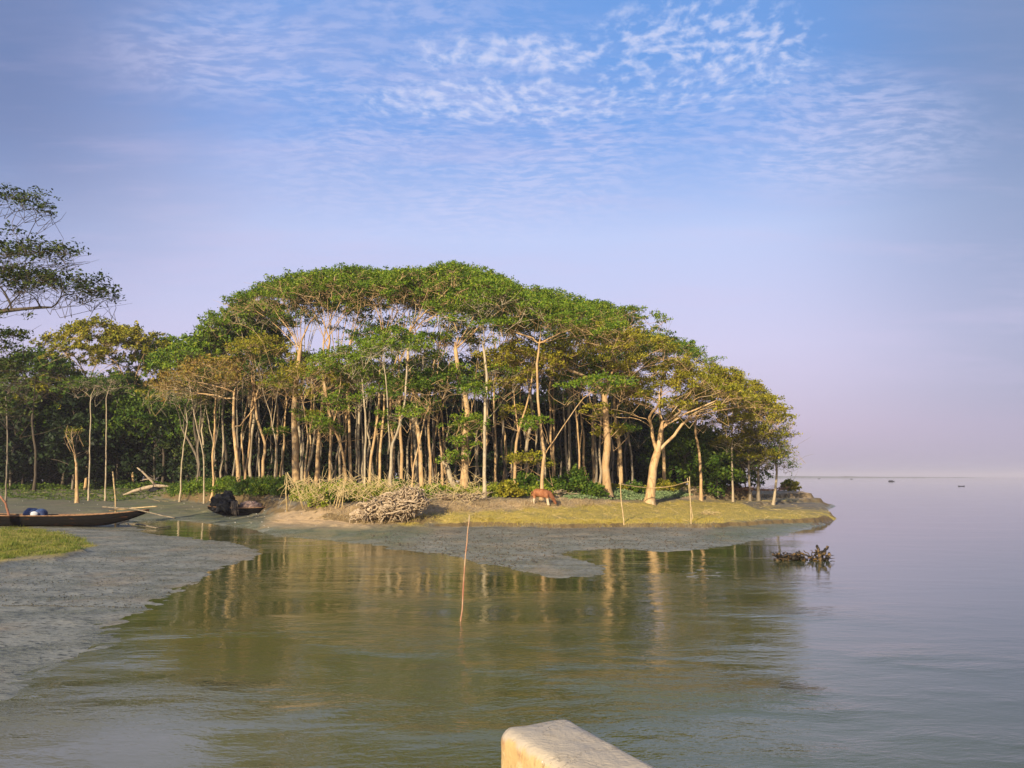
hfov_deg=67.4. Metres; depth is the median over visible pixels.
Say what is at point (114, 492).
mooring pole
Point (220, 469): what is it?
slim tree
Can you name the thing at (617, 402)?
slim tree
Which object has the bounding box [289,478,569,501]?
yellow undergrowth
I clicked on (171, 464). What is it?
dense tree
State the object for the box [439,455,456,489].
broken tree
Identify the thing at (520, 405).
slim tree
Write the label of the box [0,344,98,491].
wood tree
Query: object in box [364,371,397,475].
slim tree
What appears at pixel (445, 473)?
slim tree
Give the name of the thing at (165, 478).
thicket tree
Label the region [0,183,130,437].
overhanging tree
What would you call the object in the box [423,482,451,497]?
bush
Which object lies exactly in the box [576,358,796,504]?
grove tree
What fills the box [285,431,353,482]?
thicket tree
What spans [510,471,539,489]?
bush
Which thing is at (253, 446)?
thicket tree
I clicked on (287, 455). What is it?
thicket tree
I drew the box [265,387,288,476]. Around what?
slim tree
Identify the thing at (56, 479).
thicket tree
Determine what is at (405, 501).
pile
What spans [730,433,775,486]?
leafy tree
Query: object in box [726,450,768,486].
thicket tree
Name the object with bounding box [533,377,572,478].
slim tree
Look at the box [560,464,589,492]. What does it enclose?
bush
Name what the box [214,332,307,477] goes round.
grove tree
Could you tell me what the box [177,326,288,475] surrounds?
wood tree
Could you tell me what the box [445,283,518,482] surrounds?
tall tree
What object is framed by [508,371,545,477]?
slim tree
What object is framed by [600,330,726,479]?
grove tree
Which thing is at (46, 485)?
shade weeds
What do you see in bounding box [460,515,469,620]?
water stake
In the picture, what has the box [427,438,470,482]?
thicket tree
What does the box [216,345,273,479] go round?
slim tree
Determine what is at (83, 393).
dense tree
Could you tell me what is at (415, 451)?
tall tree
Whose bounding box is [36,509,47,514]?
blue bundle
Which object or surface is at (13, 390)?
thin tree
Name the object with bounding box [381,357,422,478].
slim tree
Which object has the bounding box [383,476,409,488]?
bush
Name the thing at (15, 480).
thicket tree
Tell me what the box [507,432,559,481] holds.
thicket tree
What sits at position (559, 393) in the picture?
slim tree
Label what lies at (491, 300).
grove tree
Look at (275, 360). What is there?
slim tree
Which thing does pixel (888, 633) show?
water
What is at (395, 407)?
slim tree
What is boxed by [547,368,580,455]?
slim tree
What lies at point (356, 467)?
slim tree
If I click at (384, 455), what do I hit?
thicket tree
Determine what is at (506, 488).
bush
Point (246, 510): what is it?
moored boat
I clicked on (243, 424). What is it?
grove tree
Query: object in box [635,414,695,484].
leafy tree
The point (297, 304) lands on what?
tall tree
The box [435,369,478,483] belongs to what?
slim tree
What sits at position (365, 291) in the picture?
grove tree
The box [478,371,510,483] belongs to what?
slim tree
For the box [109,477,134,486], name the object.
bush
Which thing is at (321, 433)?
slim tree
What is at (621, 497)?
bamboo stake
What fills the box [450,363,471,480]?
slim tree
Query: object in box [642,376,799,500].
grove tree
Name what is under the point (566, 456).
slim tree
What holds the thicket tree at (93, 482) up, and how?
on the ground at (35, 637)
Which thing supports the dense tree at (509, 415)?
on the ground at (35, 637)
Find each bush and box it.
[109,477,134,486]
[182,481,202,492]
[205,479,226,491]
[232,476,255,494]
[248,476,274,495]
[269,478,295,496]
[307,489,332,507]
[319,487,351,502]
[335,483,366,502]
[359,486,385,501]
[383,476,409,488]
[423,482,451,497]
[488,479,526,497]
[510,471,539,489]
[526,482,554,495]
[544,474,572,491]
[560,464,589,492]
[579,480,609,496]
[621,479,645,492]
[656,478,679,491]
[695,478,726,489]
[779,478,801,490]
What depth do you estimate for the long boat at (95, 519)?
48.69 m
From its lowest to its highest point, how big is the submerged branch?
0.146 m
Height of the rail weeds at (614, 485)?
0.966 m
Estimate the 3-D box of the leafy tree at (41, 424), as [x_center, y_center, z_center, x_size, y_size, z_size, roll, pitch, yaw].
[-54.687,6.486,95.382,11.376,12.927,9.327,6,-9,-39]
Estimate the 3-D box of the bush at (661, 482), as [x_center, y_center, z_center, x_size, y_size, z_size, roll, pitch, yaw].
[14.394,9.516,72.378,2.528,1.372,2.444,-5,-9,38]
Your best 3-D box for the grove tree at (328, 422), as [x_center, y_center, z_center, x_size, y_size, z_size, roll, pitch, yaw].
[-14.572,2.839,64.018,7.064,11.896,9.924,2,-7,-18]
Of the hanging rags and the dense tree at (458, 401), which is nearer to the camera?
the hanging rags
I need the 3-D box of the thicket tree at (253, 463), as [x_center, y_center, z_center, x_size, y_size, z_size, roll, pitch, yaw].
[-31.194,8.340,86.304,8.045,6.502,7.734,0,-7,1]
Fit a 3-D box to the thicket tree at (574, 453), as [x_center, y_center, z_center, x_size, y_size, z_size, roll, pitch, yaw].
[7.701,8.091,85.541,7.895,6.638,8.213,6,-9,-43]
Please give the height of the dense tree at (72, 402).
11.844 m
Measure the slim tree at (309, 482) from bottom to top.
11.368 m
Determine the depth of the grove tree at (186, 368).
69.98 m
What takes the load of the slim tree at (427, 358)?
on the ground at (35, 637)
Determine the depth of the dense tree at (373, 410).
89.99 m
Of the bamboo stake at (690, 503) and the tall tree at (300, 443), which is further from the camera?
the tall tree at (300, 443)
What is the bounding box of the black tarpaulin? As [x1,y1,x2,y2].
[210,490,239,511]
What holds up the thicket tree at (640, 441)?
on the ground at (35, 637)
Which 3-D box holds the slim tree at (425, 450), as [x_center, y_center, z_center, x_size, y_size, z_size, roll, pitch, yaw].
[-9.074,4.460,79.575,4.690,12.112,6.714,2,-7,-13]
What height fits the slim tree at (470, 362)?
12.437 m
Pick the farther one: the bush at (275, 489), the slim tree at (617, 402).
the slim tree at (617, 402)
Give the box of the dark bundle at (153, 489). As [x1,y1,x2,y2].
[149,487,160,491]
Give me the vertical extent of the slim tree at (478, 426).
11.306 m
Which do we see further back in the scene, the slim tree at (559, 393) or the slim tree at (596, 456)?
the slim tree at (559, 393)
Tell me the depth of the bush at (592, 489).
60.09 m
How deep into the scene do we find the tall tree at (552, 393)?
80.07 m
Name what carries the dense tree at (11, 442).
on the ground at (35, 637)
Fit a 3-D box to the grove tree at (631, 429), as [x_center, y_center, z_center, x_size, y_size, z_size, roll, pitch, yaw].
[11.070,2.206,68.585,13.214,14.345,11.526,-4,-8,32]
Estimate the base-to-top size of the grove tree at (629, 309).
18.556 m
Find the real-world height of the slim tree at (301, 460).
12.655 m
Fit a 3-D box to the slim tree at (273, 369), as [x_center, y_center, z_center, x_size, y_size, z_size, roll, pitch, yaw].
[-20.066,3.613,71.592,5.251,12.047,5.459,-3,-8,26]
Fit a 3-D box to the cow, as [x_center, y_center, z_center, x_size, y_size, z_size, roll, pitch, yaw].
[2.187,7.795,53.025,1.815,1.161,0.540,-1,-7,12]
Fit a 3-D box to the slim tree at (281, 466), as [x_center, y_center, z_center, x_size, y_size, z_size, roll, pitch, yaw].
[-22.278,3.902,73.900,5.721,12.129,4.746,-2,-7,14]
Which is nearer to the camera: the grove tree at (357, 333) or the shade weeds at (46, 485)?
the grove tree at (357, 333)
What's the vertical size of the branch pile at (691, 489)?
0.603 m
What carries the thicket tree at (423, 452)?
on the ground at (35, 637)
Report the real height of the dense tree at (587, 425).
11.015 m
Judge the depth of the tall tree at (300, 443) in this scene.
78.53 m
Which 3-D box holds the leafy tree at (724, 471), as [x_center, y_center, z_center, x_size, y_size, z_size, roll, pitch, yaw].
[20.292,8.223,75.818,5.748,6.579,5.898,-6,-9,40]
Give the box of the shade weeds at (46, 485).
[0,480,166,489]
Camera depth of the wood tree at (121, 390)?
93.12 m
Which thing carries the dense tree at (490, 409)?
on the ground at (35, 637)
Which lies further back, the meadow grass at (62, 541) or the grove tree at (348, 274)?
the grove tree at (348, 274)
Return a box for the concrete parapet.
[501,720,654,767]
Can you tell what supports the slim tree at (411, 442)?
on the ground at (35, 637)
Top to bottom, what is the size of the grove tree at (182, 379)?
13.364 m
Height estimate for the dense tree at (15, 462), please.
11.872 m
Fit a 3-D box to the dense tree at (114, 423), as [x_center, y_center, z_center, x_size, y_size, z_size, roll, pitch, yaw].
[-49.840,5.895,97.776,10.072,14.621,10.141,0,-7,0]
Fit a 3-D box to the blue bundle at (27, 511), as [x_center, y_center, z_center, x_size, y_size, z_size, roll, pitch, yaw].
[-30.920,8.232,49.425,0.970,0.538,0.865,0,-7,0]
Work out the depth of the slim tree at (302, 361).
70.31 m
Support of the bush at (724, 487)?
on the ground at (35, 637)
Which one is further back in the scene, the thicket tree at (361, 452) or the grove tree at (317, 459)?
the thicket tree at (361, 452)
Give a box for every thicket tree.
[0,452,46,487]
[17,452,70,484]
[68,451,109,487]
[90,448,143,486]
[148,454,190,483]
[167,438,210,482]
[188,429,256,478]
[201,430,270,476]
[230,433,279,477]
[232,439,285,474]
[260,436,323,478]
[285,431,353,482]
[312,430,369,482]
[336,435,376,482]
[361,435,414,483]
[384,435,440,482]
[395,432,448,482]
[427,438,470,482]
[436,442,482,482]
[457,442,498,482]
[479,437,531,482]
[490,438,523,475]
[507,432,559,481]
[528,433,575,480]
[549,427,616,479]
[582,436,628,483]
[609,431,647,483]
[614,429,649,482]
[623,441,660,483]
[634,440,686,484]
[686,432,747,487]
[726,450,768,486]
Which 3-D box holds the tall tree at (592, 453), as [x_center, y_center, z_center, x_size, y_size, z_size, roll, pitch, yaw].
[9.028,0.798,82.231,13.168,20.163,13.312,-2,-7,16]
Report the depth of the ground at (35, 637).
38.83 m
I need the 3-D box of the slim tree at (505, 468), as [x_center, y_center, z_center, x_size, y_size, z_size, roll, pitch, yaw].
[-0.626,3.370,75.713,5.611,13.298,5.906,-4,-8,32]
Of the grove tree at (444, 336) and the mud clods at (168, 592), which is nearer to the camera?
the mud clods at (168, 592)
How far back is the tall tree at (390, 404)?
80.16 m
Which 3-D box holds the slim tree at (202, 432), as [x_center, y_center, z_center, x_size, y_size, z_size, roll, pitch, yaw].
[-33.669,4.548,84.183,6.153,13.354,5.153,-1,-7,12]
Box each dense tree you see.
[0,391,49,485]
[0,414,17,477]
[8,393,79,482]
[29,392,122,489]
[36,383,97,476]
[37,417,69,477]
[57,372,120,478]
[78,396,158,480]
[97,379,144,460]
[97,431,157,478]
[108,377,168,481]
[117,395,182,480]
[152,400,210,481]
[158,390,238,478]
[218,393,287,473]
[243,381,312,474]
[279,386,357,482]
[318,387,386,464]
[347,390,412,471]
[376,395,441,481]
[424,400,462,452]
[432,389,473,424]
[450,398,512,472]
[480,383,548,466]
[519,386,591,476]
[545,386,597,450]
[555,396,599,468]
[580,396,650,452]
[614,403,663,443]
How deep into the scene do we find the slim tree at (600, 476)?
72.28 m
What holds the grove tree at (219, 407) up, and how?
on the ground at (35, 637)
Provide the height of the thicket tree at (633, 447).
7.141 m
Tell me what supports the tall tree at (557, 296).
on the ground at (35, 637)
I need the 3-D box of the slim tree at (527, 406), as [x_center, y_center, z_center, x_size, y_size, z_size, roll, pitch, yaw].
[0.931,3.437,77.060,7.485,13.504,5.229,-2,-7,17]
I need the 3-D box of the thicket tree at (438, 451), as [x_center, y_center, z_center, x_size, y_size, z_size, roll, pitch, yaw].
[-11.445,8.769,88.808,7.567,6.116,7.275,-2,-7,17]
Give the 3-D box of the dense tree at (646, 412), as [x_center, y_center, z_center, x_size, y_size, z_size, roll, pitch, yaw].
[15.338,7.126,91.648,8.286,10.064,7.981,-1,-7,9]
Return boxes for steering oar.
[0,496,9,514]
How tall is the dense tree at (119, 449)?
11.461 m
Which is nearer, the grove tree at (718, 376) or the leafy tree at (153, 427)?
the grove tree at (718, 376)
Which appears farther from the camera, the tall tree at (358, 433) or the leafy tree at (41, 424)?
the leafy tree at (41, 424)
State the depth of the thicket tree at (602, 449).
85.92 m
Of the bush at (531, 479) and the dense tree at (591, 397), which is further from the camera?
the dense tree at (591, 397)
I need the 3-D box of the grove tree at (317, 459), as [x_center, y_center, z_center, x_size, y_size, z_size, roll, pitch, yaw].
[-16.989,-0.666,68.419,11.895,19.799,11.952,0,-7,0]
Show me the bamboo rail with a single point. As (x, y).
(655, 487)
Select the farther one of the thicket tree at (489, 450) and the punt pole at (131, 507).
the thicket tree at (489, 450)
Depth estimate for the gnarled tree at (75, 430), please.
75.52 m
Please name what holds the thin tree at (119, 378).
on the ground at (35, 637)
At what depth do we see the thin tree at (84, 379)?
80.17 m
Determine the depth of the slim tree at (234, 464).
73.01 m
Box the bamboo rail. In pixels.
[619,481,688,487]
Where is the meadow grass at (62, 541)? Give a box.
[0,524,96,559]
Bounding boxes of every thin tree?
[0,370,39,501]
[58,370,115,500]
[85,372,136,500]
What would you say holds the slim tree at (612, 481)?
on the ground at (35, 637)
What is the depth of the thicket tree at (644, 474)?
81.04 m
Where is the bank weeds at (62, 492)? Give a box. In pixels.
[0,488,185,501]
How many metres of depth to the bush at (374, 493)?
53.13 m
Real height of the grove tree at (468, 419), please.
16.933 m
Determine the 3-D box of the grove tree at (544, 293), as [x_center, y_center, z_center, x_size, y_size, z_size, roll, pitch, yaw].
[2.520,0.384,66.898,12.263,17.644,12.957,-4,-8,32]
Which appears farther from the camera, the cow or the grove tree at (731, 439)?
the grove tree at (731, 439)
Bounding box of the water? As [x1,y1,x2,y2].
[0,477,1023,767]
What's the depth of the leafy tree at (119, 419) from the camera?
90.91 m
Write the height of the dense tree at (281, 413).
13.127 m
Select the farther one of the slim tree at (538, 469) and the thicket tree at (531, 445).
the thicket tree at (531, 445)
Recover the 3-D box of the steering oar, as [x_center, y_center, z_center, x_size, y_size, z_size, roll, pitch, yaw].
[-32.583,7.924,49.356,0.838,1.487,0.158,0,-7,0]
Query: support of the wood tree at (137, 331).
on the ground at (35, 637)
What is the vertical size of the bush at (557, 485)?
1.721 m
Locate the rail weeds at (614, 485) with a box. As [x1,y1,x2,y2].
[594,482,738,490]
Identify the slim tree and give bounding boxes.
[178,367,223,476]
[183,372,224,491]
[194,370,249,500]
[195,366,229,477]
[209,369,262,475]
[212,384,230,476]
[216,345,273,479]
[232,384,269,474]
[233,369,277,478]
[237,355,292,478]
[238,386,279,475]
[259,379,299,475]
[263,360,318,388]
[265,361,303,476]
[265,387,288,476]
[279,348,332,485]
[287,365,321,469]
[289,372,330,483]
[303,380,335,477]
[312,376,344,482]
[319,379,345,480]
[328,365,366,476]
[334,376,372,482]
[340,381,376,482]
[341,369,382,482]
[360,363,370,479]
[364,363,387,472]
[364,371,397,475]
[374,369,397,482]
[380,386,408,435]
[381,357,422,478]
[395,353,447,483]
[395,355,444,482]
[401,372,416,478]
[406,385,440,484]
[420,370,446,482]
[435,363,471,484]
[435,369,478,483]
[440,353,484,481]
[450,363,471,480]
[454,352,496,482]
[470,378,503,483]
[472,367,510,483]
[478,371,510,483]
[481,353,524,479]
[501,376,533,468]
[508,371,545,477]
[512,352,547,472]
[516,366,559,476]
[517,368,562,480]
[531,350,576,481]
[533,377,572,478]
[543,353,580,479]
[543,381,582,475]
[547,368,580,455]
[553,370,597,466]
[558,356,605,473]
[569,357,609,481]
[572,356,624,483]
[585,378,613,483]
[589,380,624,470]
[608,386,623,477]
[610,386,634,482]
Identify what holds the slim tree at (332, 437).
on the ground at (35, 637)
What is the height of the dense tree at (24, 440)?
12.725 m
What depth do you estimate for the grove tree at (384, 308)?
62.18 m
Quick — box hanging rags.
[231,501,238,516]
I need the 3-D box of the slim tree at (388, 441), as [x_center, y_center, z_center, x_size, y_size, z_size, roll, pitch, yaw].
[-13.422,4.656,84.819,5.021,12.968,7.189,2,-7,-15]
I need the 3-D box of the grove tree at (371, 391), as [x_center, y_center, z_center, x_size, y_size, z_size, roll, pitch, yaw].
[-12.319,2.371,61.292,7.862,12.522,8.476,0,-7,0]
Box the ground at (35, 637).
[0,480,835,700]
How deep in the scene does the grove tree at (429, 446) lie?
65.81 m
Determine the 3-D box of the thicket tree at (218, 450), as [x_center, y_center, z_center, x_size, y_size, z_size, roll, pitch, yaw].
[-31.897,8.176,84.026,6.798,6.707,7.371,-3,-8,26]
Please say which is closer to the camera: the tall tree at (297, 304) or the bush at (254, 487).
the bush at (254, 487)
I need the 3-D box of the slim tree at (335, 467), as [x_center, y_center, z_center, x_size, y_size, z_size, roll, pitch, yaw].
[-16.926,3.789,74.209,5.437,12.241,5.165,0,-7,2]
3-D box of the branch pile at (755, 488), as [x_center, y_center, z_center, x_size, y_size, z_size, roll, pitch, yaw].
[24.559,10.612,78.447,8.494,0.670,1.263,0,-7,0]
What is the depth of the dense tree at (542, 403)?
92.02 m
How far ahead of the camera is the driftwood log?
85.18 m
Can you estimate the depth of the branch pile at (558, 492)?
59.46 m
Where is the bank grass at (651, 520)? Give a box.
[403,501,819,527]
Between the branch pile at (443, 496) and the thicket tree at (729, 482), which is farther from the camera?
the thicket tree at (729, 482)
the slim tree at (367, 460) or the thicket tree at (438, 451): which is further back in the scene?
the thicket tree at (438, 451)
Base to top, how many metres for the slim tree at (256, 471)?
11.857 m
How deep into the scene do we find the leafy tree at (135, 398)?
92.92 m
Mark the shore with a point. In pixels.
(853, 477)
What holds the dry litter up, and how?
on the ground at (35, 637)
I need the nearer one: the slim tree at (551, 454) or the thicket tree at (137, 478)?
the slim tree at (551, 454)
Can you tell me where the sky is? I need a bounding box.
[0,0,1023,476]
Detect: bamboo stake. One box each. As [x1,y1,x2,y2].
[619,467,624,524]
[689,477,691,523]
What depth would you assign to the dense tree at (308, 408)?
88.53 m
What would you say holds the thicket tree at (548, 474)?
on the ground at (35, 637)
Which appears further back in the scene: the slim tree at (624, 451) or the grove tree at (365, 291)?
the slim tree at (624, 451)
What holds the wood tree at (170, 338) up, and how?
on the ground at (35, 637)
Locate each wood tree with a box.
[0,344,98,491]
[3,364,105,488]
[11,313,159,489]
[76,320,176,482]
[77,370,149,479]
[106,333,203,483]
[117,388,192,482]
[138,331,256,477]
[171,307,293,476]
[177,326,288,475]
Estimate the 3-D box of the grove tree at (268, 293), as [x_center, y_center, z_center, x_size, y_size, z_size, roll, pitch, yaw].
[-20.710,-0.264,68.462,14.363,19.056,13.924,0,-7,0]
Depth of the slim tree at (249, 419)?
82.86 m
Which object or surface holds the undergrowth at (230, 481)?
on the ground at (35, 637)
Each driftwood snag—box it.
[771,551,807,560]
[798,545,833,560]
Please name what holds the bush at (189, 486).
on the ground at (35, 637)
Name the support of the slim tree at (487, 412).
on the ground at (35, 637)
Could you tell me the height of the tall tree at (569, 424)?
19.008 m
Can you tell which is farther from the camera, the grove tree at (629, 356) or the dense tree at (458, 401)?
the dense tree at (458, 401)
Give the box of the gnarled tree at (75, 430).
[64,426,82,502]
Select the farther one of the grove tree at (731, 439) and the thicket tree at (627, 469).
the thicket tree at (627, 469)
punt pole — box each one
[102,506,174,518]
[109,506,157,510]
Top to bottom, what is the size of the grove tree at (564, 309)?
15.393 m
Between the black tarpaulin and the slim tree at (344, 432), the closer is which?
the black tarpaulin
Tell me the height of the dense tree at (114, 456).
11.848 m
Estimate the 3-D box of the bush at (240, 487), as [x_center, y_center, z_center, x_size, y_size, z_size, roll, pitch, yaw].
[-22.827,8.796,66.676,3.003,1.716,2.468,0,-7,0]
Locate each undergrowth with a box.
[165,474,288,497]
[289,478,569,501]
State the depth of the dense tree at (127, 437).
93.92 m
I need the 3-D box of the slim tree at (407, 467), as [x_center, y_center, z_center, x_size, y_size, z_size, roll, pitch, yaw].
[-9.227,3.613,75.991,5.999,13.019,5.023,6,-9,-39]
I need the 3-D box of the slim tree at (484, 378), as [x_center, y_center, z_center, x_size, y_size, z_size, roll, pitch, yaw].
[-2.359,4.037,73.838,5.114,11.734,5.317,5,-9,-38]
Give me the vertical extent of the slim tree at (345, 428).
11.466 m
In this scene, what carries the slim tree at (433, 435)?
on the ground at (35, 637)
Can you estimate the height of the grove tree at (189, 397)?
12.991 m
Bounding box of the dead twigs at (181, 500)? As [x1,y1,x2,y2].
[25,492,283,501]
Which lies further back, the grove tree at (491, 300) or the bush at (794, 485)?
the bush at (794, 485)
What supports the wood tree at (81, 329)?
on the ground at (35, 637)
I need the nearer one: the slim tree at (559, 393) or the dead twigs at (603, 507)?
the dead twigs at (603, 507)
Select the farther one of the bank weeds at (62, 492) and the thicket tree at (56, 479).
the thicket tree at (56, 479)
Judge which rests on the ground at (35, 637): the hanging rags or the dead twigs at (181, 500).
the dead twigs at (181, 500)
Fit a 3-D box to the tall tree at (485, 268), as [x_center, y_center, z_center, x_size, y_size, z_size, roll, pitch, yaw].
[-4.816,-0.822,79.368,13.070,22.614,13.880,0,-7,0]
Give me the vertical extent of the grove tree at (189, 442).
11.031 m
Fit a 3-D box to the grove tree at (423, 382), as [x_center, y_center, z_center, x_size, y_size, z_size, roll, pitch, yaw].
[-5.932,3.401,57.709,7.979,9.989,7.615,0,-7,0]
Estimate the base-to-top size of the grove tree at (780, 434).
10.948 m
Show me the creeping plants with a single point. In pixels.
(633, 495)
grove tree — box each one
[135,376,224,501]
[138,353,291,481]
[144,365,236,503]
[146,385,231,475]
[176,367,247,461]
[206,274,366,482]
[211,351,304,478]
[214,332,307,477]
[244,265,380,486]
[256,356,369,484]
[282,262,406,484]
[295,348,383,484]
[300,334,403,485]
[309,268,421,486]
[317,272,460,480]
[333,314,423,482]
[340,325,452,487]
[342,266,469,479]
[356,260,509,486]
[379,363,483,486]
[394,269,532,483]
[397,276,560,492]
[409,324,502,484]
[429,283,566,498]
[457,288,599,483]
[464,295,638,500]
[469,339,571,485]
[512,317,698,496]
[531,300,673,483]
[537,320,615,468]
[544,329,700,482]
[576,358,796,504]
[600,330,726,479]
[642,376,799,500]
[684,375,796,501]
[715,393,807,500]
[724,434,799,500]
[760,424,805,504]
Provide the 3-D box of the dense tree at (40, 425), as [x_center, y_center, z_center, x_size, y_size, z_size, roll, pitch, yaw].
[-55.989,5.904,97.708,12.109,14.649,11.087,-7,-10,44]
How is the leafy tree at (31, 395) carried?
on the ground at (35, 637)
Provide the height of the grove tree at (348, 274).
19.002 m
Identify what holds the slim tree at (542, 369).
on the ground at (35, 637)
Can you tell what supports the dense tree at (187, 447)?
on the ground at (35, 637)
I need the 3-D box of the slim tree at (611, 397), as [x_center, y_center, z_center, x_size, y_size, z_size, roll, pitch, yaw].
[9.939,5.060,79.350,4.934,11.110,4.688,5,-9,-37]
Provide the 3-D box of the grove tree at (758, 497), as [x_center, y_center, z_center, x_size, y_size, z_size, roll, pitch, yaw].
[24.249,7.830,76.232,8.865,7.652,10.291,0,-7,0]
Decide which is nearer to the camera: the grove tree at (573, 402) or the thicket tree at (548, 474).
the grove tree at (573, 402)
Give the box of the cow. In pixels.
[531,488,556,504]
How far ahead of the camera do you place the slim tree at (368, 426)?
70.16 m
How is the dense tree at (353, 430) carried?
on the ground at (35, 637)
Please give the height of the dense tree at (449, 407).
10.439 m
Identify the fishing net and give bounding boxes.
[239,501,262,507]
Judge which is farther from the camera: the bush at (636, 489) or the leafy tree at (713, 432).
the leafy tree at (713, 432)
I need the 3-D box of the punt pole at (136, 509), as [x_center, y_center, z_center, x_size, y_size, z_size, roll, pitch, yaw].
[-23.556,8.121,48.641,5.042,0.766,0.417,-1,-7,8]
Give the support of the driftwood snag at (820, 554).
in the water
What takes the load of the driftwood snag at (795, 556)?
in the water
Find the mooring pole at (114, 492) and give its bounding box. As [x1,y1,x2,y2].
[112,472,115,526]
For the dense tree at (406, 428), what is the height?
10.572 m
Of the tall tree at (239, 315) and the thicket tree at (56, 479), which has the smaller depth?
the tall tree at (239, 315)
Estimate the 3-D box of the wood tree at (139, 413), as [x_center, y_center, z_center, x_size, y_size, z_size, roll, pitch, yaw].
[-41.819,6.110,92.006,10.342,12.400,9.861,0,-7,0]
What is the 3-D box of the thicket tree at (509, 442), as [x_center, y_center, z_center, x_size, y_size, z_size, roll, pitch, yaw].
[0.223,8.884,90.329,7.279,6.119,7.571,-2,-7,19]
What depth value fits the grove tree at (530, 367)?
58.80 m
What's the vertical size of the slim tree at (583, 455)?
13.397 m
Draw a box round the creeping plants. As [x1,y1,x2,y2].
[560,487,692,499]
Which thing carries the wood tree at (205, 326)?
on the ground at (35, 637)
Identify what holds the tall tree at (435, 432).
on the ground at (35, 637)
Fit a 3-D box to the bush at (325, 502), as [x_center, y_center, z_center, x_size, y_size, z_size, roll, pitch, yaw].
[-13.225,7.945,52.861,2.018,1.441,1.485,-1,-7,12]
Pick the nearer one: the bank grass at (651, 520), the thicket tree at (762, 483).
the bank grass at (651, 520)
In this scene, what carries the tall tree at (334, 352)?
on the ground at (35, 637)
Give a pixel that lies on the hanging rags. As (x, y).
(234, 504)
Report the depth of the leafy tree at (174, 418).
87.31 m
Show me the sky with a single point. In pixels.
(825, 198)
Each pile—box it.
[348,483,430,525]
[425,489,493,500]
[551,489,576,495]
[677,486,698,491]
[701,509,720,514]
[728,485,791,490]
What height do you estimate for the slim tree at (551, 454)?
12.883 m
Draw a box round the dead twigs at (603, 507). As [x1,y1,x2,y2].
[302,501,819,524]
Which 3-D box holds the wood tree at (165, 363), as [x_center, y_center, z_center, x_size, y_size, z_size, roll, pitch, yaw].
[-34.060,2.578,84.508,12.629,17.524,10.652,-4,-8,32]
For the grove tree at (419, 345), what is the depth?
55.09 m
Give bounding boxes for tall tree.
[200,300,302,476]
[221,279,323,476]
[256,272,371,483]
[286,267,352,483]
[338,264,396,482]
[341,265,420,479]
[382,266,469,484]
[428,265,522,481]
[432,259,484,483]
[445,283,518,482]
[494,284,581,472]
[508,287,592,471]
[532,296,629,474]
[543,298,648,483]
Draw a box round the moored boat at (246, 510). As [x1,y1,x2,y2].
[207,505,265,515]
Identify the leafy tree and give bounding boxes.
[0,382,78,484]
[27,390,83,483]
[73,390,151,483]
[107,383,157,482]
[128,393,188,482]
[157,384,247,439]
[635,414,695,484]
[652,417,719,486]
[670,420,730,483]
[686,435,746,499]
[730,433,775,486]
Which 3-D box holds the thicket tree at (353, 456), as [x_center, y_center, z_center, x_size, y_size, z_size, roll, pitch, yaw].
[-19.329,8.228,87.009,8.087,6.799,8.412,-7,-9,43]
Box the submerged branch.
[126,523,170,527]
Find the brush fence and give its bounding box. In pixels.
[279,468,490,511]
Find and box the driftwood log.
[123,467,168,494]
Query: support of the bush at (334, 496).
on the ground at (35, 637)
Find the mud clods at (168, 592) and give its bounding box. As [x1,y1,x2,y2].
[0,545,248,607]
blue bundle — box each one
[23,508,36,514]
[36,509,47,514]
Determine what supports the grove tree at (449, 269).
on the ground at (35, 637)
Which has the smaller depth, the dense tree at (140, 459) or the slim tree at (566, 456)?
the slim tree at (566, 456)
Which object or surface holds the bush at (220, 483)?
on the ground at (35, 637)
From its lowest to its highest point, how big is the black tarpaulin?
1.684 m
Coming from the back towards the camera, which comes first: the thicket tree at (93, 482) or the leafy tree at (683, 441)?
the thicket tree at (93, 482)
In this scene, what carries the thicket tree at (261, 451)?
on the ground at (35, 637)
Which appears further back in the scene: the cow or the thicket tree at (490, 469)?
the thicket tree at (490, 469)
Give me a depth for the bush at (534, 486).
57.93 m
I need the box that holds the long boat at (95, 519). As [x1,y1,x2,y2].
[0,509,148,525]
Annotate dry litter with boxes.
[318,486,801,521]
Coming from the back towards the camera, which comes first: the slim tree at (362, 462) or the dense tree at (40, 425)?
the dense tree at (40, 425)
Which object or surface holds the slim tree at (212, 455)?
on the ground at (35, 637)
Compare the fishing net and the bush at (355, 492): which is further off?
the fishing net
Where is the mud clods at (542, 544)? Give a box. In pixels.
[359,523,755,565]
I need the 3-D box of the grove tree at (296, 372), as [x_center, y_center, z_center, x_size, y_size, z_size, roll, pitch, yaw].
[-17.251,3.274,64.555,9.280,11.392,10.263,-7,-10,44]
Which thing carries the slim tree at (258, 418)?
on the ground at (35, 637)
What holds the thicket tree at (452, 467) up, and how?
on the ground at (35, 637)
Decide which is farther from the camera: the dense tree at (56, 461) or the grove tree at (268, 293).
the dense tree at (56, 461)
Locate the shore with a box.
[750,475,976,477]
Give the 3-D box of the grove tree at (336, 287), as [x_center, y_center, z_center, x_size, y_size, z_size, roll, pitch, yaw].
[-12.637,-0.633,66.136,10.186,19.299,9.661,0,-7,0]
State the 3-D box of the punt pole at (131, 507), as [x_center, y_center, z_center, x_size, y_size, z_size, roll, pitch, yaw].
[-24.398,8.024,49.520,2.976,0.331,0.139,1,-7,-6]
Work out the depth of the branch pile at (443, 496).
53.69 m
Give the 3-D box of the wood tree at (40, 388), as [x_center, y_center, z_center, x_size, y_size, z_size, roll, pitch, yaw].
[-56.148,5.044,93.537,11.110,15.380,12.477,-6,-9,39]
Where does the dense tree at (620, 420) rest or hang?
on the ground at (35, 637)

